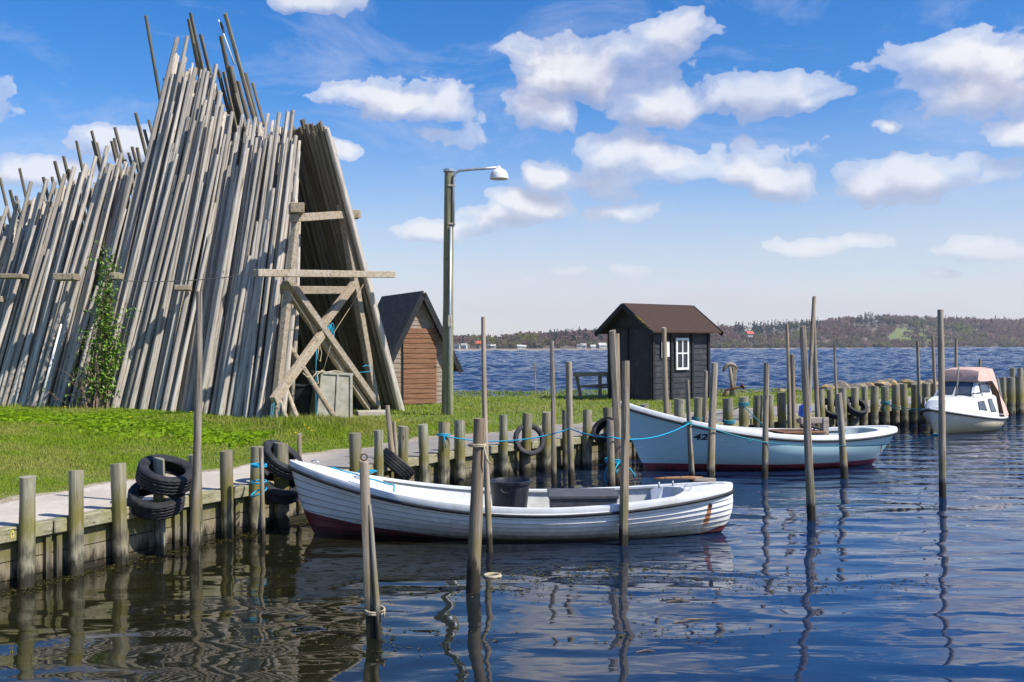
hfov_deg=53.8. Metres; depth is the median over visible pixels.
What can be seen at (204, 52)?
leaning pole
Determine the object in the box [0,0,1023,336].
sky
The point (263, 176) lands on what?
leaning pole
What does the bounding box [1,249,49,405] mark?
leaning pole
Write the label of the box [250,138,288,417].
leaning pole
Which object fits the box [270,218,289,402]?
leaning pole
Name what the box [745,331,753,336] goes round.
house
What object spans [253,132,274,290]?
leaning pole
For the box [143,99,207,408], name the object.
leaning pole
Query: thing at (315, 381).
hanging rope
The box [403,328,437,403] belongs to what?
door
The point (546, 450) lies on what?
quay pile
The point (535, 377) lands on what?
mooring stake
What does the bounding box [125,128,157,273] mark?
leaning pole
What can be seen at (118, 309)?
leaning pole
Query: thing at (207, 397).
leaning pole
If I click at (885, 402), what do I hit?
mooring rope
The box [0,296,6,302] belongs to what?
beam end
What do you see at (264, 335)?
leaning pole
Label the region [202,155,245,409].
leaning pole
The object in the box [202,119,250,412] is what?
leaning pole
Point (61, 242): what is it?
leaning pole
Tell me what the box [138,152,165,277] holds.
leaning pole
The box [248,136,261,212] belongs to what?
leaning pole
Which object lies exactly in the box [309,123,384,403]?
leaning pole
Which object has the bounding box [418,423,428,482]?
quay pile
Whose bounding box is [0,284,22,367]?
leaning pole
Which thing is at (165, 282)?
leaning pole
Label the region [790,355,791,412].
mooring stake
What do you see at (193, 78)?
leaning pole
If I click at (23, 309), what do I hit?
leaning pole
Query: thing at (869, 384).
shore boulder
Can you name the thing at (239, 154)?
leaning pole
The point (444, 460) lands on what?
quay pile
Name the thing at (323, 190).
leaning pole
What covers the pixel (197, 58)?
leaning pole
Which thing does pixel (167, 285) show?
leaning pole
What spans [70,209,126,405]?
leaning pole
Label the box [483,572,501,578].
foam ring
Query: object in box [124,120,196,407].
leaning pole
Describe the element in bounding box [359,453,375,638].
mooring stake
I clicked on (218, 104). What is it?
leaning pole
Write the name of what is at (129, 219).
leaning pole
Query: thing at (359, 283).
leaning pole
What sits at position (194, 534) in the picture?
mooring stake
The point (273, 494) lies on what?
car tyre
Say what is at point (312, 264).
leaning pole
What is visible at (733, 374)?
old anchor
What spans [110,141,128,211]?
leaning pole
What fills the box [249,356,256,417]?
leaning pole
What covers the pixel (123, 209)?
leaning pole
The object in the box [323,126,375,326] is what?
leaning pole
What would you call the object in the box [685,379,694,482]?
mooring stake
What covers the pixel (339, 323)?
hanging rope
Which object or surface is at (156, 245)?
leaning pole
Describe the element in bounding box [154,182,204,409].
leaning pole
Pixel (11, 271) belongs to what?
leaning pole
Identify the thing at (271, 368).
leaning pole
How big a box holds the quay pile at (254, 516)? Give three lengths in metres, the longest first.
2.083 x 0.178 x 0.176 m
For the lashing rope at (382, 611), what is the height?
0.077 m
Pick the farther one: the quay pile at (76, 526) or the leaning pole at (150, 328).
the leaning pole at (150, 328)
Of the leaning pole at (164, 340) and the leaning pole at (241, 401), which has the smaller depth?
the leaning pole at (241, 401)
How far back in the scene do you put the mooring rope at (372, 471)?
13.69 m
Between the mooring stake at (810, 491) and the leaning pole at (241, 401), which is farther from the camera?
the leaning pole at (241, 401)
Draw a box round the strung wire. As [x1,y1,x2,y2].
[114,273,253,281]
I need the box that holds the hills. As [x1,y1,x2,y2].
[453,321,1023,350]
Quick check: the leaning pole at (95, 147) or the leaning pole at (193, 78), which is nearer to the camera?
the leaning pole at (193, 78)
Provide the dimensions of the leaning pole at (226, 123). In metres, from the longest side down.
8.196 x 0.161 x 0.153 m
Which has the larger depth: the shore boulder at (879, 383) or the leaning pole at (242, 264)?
the shore boulder at (879, 383)
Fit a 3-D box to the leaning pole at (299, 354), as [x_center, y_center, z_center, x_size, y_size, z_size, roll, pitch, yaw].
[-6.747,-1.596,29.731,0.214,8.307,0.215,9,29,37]
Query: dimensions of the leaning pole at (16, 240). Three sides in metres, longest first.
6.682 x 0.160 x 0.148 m
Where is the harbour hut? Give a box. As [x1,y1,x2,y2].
[594,303,723,400]
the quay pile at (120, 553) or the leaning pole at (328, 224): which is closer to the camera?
the quay pile at (120, 553)
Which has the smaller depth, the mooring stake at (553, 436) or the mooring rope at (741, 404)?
the mooring stake at (553, 436)
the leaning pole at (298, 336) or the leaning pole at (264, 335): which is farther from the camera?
the leaning pole at (298, 336)
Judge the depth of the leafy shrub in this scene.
24.94 m
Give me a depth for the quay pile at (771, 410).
27.17 m
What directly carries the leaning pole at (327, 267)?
on the ground at (599, 414)
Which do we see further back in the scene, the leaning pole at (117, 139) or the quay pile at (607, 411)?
the leaning pole at (117, 139)
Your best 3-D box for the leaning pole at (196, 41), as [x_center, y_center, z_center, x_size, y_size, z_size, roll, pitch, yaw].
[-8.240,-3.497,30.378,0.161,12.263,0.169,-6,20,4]
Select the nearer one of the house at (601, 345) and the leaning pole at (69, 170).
the leaning pole at (69, 170)
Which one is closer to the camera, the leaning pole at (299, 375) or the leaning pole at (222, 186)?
the leaning pole at (222, 186)
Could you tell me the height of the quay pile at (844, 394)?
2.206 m
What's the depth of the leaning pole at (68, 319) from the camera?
26.28 m
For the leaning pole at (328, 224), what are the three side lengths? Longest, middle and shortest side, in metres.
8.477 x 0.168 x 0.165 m
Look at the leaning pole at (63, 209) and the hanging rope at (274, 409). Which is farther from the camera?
the leaning pole at (63, 209)
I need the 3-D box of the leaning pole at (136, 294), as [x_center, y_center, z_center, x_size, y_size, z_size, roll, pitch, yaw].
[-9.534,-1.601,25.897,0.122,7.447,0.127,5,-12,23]
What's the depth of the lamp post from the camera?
26.79 m
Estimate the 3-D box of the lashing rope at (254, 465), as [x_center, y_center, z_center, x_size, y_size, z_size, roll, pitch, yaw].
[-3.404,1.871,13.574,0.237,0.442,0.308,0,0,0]
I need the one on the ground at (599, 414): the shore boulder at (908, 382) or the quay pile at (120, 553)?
the shore boulder at (908, 382)
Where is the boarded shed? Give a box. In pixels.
[377,291,462,404]
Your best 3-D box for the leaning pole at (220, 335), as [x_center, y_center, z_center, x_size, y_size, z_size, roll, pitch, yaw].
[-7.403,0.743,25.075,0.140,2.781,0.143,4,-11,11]
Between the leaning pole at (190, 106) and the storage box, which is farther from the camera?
the leaning pole at (190, 106)
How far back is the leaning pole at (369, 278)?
27.40 m
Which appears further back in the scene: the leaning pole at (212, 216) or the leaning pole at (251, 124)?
the leaning pole at (251, 124)
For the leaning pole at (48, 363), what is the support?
on the ground at (599, 414)
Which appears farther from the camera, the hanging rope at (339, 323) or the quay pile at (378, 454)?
the hanging rope at (339, 323)
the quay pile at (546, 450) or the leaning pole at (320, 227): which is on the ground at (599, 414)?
the leaning pole at (320, 227)
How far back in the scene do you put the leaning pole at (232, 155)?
25.78 m
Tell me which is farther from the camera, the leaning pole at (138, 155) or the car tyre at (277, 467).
the leaning pole at (138, 155)
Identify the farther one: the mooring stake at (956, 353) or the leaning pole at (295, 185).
the mooring stake at (956, 353)
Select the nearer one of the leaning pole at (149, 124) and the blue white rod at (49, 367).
the blue white rod at (49, 367)
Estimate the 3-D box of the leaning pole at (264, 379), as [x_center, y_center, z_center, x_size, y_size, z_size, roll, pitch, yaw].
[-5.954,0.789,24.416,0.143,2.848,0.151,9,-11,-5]
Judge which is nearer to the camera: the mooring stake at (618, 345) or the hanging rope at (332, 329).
the mooring stake at (618, 345)
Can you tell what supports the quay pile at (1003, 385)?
in the water at (886, 515)
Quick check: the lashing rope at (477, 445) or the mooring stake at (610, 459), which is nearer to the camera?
the lashing rope at (477, 445)
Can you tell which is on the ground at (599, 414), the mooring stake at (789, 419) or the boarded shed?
the boarded shed
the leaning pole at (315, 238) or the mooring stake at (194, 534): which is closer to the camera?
the mooring stake at (194, 534)
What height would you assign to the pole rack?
5.789 m
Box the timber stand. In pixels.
[573,372,607,397]
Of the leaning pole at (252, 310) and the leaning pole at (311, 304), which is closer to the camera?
the leaning pole at (252, 310)
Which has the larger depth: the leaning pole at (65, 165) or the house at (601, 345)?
the house at (601, 345)
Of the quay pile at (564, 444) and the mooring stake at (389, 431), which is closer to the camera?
the mooring stake at (389, 431)
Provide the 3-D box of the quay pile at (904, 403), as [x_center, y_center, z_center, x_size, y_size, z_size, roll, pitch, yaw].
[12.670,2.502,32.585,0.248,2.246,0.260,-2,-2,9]
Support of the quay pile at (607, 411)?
in the water at (886, 515)
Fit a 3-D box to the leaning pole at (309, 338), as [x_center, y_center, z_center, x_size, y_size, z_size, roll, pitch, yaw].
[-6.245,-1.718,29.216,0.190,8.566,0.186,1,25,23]
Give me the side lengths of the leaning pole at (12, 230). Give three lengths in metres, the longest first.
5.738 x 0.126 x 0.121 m
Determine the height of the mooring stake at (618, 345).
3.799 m
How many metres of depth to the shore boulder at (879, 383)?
43.44 m
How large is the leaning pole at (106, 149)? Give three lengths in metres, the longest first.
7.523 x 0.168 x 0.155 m
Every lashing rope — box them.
[250,463,266,496]
[364,605,385,617]
[468,443,490,463]
[604,458,635,482]
[722,419,735,423]
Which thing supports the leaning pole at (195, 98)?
on the ground at (599, 414)
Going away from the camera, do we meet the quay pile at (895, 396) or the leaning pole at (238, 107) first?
the leaning pole at (238, 107)
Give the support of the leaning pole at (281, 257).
on the ground at (599, 414)
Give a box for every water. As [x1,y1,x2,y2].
[0,415,1023,681]
[453,347,1023,395]
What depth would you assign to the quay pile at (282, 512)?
14.32 m
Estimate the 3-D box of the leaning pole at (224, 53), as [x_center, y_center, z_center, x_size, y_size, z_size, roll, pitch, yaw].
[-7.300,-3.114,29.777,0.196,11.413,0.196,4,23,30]
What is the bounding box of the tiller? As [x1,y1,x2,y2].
[654,476,715,481]
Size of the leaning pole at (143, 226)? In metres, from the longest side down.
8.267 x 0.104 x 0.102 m
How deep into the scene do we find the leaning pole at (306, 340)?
29.91 m
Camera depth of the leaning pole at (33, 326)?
26.82 m
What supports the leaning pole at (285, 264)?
on the ground at (599, 414)
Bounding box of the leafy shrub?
[39,241,141,408]
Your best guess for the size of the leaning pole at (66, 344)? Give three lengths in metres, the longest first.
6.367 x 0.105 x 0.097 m
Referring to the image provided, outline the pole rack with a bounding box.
[253,202,394,417]
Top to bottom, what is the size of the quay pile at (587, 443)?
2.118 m
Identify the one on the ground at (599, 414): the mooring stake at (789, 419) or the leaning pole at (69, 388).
the leaning pole at (69, 388)
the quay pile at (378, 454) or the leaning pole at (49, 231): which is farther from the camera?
the leaning pole at (49, 231)
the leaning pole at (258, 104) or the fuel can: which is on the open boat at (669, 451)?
the fuel can
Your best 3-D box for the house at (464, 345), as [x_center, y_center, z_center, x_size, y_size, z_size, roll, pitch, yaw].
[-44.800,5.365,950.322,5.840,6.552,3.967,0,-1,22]
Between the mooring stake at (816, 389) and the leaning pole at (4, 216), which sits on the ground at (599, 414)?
the leaning pole at (4, 216)
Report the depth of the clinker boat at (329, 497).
13.31 m
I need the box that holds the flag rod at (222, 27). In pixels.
[218,20,234,64]
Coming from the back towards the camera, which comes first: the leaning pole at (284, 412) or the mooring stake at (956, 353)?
the mooring stake at (956, 353)
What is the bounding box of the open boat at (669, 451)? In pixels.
[629,404,897,470]
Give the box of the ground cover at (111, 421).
[0,405,305,448]
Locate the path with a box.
[0,397,921,526]
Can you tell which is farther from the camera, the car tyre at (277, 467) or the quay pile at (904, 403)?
the quay pile at (904, 403)
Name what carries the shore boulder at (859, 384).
on the ground at (599, 414)
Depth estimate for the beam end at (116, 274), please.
25.29 m
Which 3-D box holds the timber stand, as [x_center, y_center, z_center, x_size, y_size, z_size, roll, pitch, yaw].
[2.914,1.635,36.537,1.407,1.038,0.800,0,0,0]
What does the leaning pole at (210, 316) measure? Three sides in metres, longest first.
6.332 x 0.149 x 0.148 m
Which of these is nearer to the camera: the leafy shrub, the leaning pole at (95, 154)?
the leafy shrub
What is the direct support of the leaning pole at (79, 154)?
on the ground at (599, 414)
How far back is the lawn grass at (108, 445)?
18.50 m
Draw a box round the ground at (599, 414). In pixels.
[0,386,937,499]
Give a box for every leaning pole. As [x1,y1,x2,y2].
[0,177,10,224]
[0,178,48,354]
[0,181,32,307]
[0,181,56,373]
[0,188,58,400]
[0,190,52,376]
[0,200,19,270]
[0,206,8,237]
[0,214,17,273]
[0,225,36,346]
[0,234,23,320]
[0,236,5,255]
[0,243,12,291]
[0,245,42,388]
[0,279,13,329]
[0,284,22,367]
[0,295,32,405]
[1,192,40,326]
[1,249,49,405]
[4,173,66,387]
[6,219,30,308]
[8,189,18,221]
[8,212,59,403]
[8,240,26,304]
[10,166,75,404]
[14,195,20,217]
[14,213,62,405]
[17,215,47,322]
[18,168,29,214]
[18,172,81,404]
[18,184,73,401]
[21,164,87,405]
[27,203,84,406]
[31,202,93,406]
[36,192,88,387]
[37,156,97,405]
[38,205,81,403]
[41,163,112,405]
[42,177,50,206]
[44,153,108,392]
[47,163,108,403]
[48,172,99,404]
[49,210,100,405]
[53,161,60,185]
[53,165,116,405]
[56,152,123,405]
[58,285,98,405]
[60,145,108,323]
[62,156,81,235]
[62,169,119,388]
[63,274,94,405]
[68,169,83,229]
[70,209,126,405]
[72,166,129,393]
[73,222,118,405]
[75,141,89,205]
[75,162,136,405]
[80,172,139,405]
[84,162,143,401]
[84,228,128,403]
[90,130,100,167]
[91,141,99,170]
[95,249,132,399]
[97,37,179,378]
[98,113,172,404]
[98,231,136,390]
[103,101,175,406]
[109,143,174,405]
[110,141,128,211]
[111,35,188,383]
[111,153,178,407]
[113,127,131,194]
[113,138,121,172]
[116,175,177,407]
[118,161,135,221]
[119,73,175,310]
[120,76,191,407]
[121,116,189,407]
[121,131,179,404]
[122,71,187,359]
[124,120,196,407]
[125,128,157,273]
[127,152,135,180]
[128,174,189,408]
[130,203,142,254]
[131,146,139,171]
[134,112,146,155]
[134,256,170,407]
[135,131,194,407]
[135,147,141,168]
[137,67,206,408]
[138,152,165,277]
[139,104,201,406]
[139,115,205,408]
[139,144,195,407]
[143,69,190,277]
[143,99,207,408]
[143,129,148,147]
[144,15,160,98]
[144,71,177,213]
[145,151,200,408]
[147,120,151,132]
[149,64,217,409]
[152,96,193,265]
[154,91,215,407]
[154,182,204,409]
[155,78,200,296]
[156,56,186,199]
[160,116,213,409]
[161,92,222,408]
[161,154,219,410]
[167,104,224,409]
[169,234,211,411]
[174,134,225,411]
[176,67,197,152]
[177,324,192,410]
[179,114,229,410]
[180,111,233,411]
[185,203,216,358]
[186,165,231,411]
[187,19,199,77]
[189,12,203,68]
[192,132,237,411]
[192,141,231,368]
[193,43,200,73]
[199,34,216,103]
[199,71,210,120]
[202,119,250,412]
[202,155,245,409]
[202,166,239,377]
[202,181,233,371]
[202,278,228,411]
[203,135,248,413]
[208,114,243,321]
[208,317,224,412]
[210,246,240,413]
[214,213,239,386]
[215,137,257,414]
[216,148,262,413]
[217,69,298,383]
[218,255,251,415]
[219,35,242,140]
[220,148,248,327]
[222,71,236,129]
[223,13,257,132]
[223,117,256,333]
[223,138,267,414]
[225,144,263,414]
[226,221,257,415]
[229,66,298,382]
[230,133,238,165]
[231,113,269,414]
[232,135,272,415]
[234,93,245,130]
[234,220,266,416]
[236,81,307,369]
[237,316,254,416]
[238,146,296,383]
[240,141,302,383]
[242,112,280,416]
[243,131,308,383]
[243,188,275,416]
[244,73,258,124]
[245,99,309,383]
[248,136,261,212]
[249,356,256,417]
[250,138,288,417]
[251,82,268,134]
[251,111,289,415]
[252,154,306,383]
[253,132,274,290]
[253,142,312,375]
[254,136,314,370]
[255,317,277,418]
[256,136,282,410]
[257,141,268,220]
[257,144,293,405]
[261,109,294,375]
[261,208,288,416]
[263,135,297,417]
[267,135,324,370]
[267,137,326,371]
[268,135,328,370]
[269,151,299,416]
[269,192,292,411]
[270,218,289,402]
[280,399,287,416]
[281,127,336,329]
[281,136,339,372]
[282,308,295,411]
[283,376,297,416]
[285,238,298,365]
[286,252,297,347]
[287,134,359,408]
[287,137,356,408]
[291,346,336,417]
[292,125,362,408]
[294,127,360,408]
[294,130,363,394]
[295,129,371,408]
[298,127,371,407]
[300,119,366,382]
[300,228,336,370]
[300,243,332,370]
[302,128,366,381]
[302,318,319,370]
[304,123,360,345]
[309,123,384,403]
[311,131,384,409]
[313,125,389,405]
[316,123,391,409]
[318,121,395,410]
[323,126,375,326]
[324,128,400,410]
[332,139,404,409]
[341,194,403,409]
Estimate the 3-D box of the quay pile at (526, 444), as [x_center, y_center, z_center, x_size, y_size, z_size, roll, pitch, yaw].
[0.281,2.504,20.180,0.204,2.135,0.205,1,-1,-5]
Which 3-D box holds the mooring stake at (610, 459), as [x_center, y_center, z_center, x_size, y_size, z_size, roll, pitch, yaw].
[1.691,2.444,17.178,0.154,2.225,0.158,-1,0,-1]
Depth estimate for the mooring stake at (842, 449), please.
19.36 m
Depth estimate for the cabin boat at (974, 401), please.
29.92 m
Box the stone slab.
[355,410,385,415]
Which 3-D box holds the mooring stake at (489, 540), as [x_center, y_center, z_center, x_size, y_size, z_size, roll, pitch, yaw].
[-0.304,1.602,12.497,0.100,3.813,0.091,-2,0,11]
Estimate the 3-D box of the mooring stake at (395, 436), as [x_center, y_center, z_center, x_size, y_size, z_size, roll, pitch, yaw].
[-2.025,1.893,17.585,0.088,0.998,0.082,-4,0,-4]
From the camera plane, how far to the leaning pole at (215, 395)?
24.98 m
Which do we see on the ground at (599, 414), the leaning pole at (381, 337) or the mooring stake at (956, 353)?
the leaning pole at (381, 337)
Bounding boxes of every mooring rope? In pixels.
[330,467,394,491]
[437,423,688,447]
[683,421,937,446]
[717,402,762,424]
[880,401,930,413]
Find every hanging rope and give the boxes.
[270,402,282,417]
[283,277,316,339]
[302,370,341,383]
[315,350,316,414]
[323,284,363,369]
[328,323,333,333]
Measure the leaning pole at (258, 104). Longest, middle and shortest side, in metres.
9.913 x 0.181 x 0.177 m
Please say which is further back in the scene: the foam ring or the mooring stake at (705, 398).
the mooring stake at (705, 398)
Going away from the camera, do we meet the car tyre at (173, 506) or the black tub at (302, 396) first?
the car tyre at (173, 506)
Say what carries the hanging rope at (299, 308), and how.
hanging from the pole rack
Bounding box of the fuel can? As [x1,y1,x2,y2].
[798,404,810,416]
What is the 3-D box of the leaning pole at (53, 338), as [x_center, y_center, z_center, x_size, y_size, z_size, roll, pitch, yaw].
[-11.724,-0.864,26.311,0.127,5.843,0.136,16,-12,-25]
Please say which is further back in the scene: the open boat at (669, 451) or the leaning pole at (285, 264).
the leaning pole at (285, 264)
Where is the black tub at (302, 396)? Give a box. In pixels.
[287,384,312,414]
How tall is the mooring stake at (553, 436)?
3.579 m
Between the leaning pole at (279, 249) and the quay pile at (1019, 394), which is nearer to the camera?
the leaning pole at (279, 249)
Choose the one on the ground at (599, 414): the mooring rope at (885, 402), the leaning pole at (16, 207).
the leaning pole at (16, 207)
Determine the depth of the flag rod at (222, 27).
28.74 m
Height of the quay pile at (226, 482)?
2.071 m
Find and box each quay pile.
[17,475,35,588]
[68,470,83,575]
[110,462,128,564]
[153,457,165,554]
[188,454,203,545]
[220,450,233,538]
[248,446,263,532]
[273,442,289,526]
[349,432,360,472]
[374,430,383,476]
[397,425,408,478]
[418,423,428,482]
[438,422,449,484]
[454,420,464,485]
[499,415,507,477]
[521,413,531,474]
[541,411,550,472]
[562,410,567,469]
[582,410,591,466]
[603,407,611,463]
[640,403,648,408]
[673,398,684,417]
[694,397,701,421]
[723,398,733,425]
[739,396,748,426]
[752,395,762,427]
[769,394,773,427]
[777,392,785,427]
[819,389,824,416]
[827,389,834,426]
[838,388,846,425]
[851,387,858,425]
[861,385,867,425]
[870,386,878,424]
[881,385,889,425]
[891,385,899,426]
[899,384,908,425]
[911,383,917,424]
[921,383,929,423]
[930,384,933,397]
[1000,377,1006,407]
[1006,377,1015,415]
[1010,368,1014,376]
[1015,377,1023,414]
[1017,368,1022,376]
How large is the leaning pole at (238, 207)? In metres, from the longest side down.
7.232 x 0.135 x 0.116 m
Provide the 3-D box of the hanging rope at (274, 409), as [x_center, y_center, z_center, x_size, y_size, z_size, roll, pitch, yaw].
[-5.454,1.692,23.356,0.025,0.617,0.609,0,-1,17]
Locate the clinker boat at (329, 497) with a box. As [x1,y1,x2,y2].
[288,459,733,540]
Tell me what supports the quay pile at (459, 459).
in the water at (886, 515)
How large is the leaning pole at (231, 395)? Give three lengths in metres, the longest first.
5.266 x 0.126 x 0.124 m
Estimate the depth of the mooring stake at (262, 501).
13.18 m
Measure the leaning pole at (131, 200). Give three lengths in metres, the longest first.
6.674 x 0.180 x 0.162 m
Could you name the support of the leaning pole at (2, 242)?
on the ground at (599, 414)
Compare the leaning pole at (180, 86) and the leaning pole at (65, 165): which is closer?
the leaning pole at (180, 86)
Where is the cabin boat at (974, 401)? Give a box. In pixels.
[920,365,1008,433]
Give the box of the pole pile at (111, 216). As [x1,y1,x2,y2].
[0,53,300,416]
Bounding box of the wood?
[453,312,1023,348]
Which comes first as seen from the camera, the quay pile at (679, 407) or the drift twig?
the drift twig
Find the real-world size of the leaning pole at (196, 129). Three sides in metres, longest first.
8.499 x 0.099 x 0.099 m
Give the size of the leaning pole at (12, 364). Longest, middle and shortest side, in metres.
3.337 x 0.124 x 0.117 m
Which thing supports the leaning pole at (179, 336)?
on the ground at (599, 414)
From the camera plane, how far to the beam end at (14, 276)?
26.73 m
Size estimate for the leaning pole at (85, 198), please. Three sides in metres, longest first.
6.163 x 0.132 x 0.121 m
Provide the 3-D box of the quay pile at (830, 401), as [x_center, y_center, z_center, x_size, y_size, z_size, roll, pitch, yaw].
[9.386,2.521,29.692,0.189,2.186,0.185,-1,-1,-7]
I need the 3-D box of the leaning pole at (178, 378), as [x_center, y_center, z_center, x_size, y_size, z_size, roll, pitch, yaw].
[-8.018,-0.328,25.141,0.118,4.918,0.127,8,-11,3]
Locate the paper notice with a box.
[667,341,669,356]
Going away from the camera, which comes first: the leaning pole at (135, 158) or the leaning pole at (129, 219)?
the leaning pole at (129, 219)
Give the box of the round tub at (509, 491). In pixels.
[490,477,531,507]
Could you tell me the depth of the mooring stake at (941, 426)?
16.85 m
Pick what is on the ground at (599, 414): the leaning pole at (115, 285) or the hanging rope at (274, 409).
the leaning pole at (115, 285)
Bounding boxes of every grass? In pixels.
[0,406,538,498]
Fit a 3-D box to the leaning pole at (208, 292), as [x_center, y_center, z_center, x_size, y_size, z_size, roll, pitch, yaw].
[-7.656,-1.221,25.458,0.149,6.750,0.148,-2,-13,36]
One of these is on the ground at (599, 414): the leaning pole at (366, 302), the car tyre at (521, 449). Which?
the leaning pole at (366, 302)
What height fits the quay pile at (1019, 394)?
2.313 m
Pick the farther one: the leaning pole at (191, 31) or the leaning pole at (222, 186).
the leaning pole at (191, 31)
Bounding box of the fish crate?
[309,371,352,417]
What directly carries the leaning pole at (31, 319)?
on the ground at (599, 414)
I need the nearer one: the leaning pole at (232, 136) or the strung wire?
the strung wire
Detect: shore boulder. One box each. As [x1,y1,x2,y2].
[819,384,838,389]
[833,381,850,389]
[853,383,865,387]
[863,382,873,386]
[873,381,890,387]
[885,378,898,387]
[897,379,914,387]
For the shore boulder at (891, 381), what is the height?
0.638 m
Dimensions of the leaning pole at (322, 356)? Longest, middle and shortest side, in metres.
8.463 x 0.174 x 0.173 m
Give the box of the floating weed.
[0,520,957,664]
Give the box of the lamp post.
[441,165,507,414]
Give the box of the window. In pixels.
[675,338,688,369]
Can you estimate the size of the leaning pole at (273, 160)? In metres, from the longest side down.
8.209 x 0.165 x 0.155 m
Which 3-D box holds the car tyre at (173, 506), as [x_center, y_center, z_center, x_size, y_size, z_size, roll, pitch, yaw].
[-4.346,1.925,12.343,0.684,0.462,0.676,0,0,0]
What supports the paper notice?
attached to the harbour hut
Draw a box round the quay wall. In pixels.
[0,397,1015,588]
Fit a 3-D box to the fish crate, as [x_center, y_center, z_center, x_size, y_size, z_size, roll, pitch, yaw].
[-4.657,1.409,25.868,1.000,1.281,0.838,0,-1,-28]
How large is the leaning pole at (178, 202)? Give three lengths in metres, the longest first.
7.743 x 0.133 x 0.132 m
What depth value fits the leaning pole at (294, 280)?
24.57 m
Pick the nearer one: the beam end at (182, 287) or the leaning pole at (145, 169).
the beam end at (182, 287)
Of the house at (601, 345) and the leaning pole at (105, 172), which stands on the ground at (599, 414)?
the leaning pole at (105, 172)
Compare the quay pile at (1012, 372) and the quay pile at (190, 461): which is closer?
the quay pile at (190, 461)
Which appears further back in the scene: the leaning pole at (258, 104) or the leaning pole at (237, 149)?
the leaning pole at (258, 104)
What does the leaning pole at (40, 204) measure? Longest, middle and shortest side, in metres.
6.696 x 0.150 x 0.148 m
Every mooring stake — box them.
[188,291,202,560]
[259,447,265,541]
[297,433,301,510]
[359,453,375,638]
[368,504,381,639]
[385,405,394,452]
[392,421,397,454]
[466,418,484,593]
[481,316,492,551]
[534,362,535,395]
[549,341,556,483]
[566,361,573,485]
[607,419,615,486]
[609,329,620,486]
[615,333,620,485]
[619,361,629,545]
[662,327,668,413]
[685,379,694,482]
[703,370,707,422]
[707,362,717,481]
[761,362,768,478]
[785,324,791,427]
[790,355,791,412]
[791,354,795,427]
[800,325,815,520]
[808,296,815,415]
[813,315,819,426]
[833,342,837,426]
[836,392,847,478]
[916,342,920,427]
[931,335,936,394]
[937,310,945,497]
[954,338,957,367]
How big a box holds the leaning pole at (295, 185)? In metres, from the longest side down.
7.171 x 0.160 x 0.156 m
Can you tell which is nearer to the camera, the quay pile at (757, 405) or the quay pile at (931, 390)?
the quay pile at (757, 405)
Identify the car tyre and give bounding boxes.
[127,482,184,519]
[135,454,191,495]
[262,440,302,479]
[264,468,298,504]
[383,448,414,480]
[513,424,544,455]
[590,417,611,443]
[825,398,844,418]
[847,396,868,416]
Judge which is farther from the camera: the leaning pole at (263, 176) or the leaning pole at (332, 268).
the leaning pole at (332, 268)
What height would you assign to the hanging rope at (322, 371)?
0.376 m
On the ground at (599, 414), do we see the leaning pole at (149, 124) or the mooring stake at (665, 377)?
the leaning pole at (149, 124)
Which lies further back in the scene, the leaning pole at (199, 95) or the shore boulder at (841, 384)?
the shore boulder at (841, 384)
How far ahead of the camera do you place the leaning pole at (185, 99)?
26.66 m
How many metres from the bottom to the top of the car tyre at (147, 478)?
0.461 m
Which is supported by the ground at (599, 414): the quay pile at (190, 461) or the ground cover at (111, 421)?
the ground cover at (111, 421)
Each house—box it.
[453,344,460,348]
[461,343,467,348]
[597,343,606,348]
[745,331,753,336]
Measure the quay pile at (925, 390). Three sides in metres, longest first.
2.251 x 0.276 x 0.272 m
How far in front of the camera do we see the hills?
1517.33 m
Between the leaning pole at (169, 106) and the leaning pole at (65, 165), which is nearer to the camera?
the leaning pole at (169, 106)
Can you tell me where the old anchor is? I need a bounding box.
[722,362,744,396]
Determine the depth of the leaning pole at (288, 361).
24.46 m
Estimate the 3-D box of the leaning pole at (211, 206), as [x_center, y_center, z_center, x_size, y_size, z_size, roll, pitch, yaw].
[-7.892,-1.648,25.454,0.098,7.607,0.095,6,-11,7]
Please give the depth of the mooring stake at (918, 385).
31.45 m
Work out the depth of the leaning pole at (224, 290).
25.05 m
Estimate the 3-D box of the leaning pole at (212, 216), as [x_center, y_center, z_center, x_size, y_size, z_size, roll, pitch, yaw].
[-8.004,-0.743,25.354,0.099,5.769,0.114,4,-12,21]
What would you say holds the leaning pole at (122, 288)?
on the ground at (599, 414)
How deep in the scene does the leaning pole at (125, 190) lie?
26.98 m
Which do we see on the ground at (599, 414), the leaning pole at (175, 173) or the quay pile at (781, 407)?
the leaning pole at (175, 173)
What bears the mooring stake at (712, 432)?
in the water at (886, 515)
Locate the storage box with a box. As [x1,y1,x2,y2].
[547,488,618,507]
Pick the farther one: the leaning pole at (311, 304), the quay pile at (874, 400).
the quay pile at (874, 400)
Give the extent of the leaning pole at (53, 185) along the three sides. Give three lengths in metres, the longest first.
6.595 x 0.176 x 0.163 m
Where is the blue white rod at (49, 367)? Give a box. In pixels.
[38,324,61,406]
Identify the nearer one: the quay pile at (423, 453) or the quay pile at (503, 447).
the quay pile at (423, 453)
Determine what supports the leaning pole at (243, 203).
on the ground at (599, 414)
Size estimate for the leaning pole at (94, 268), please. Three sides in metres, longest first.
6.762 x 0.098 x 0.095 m
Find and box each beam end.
[0,274,29,278]
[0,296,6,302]
[53,273,79,280]
[110,272,122,279]
[174,285,191,290]
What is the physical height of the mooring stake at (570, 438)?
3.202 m
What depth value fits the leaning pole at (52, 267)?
27.28 m
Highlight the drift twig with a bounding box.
[673,618,703,622]

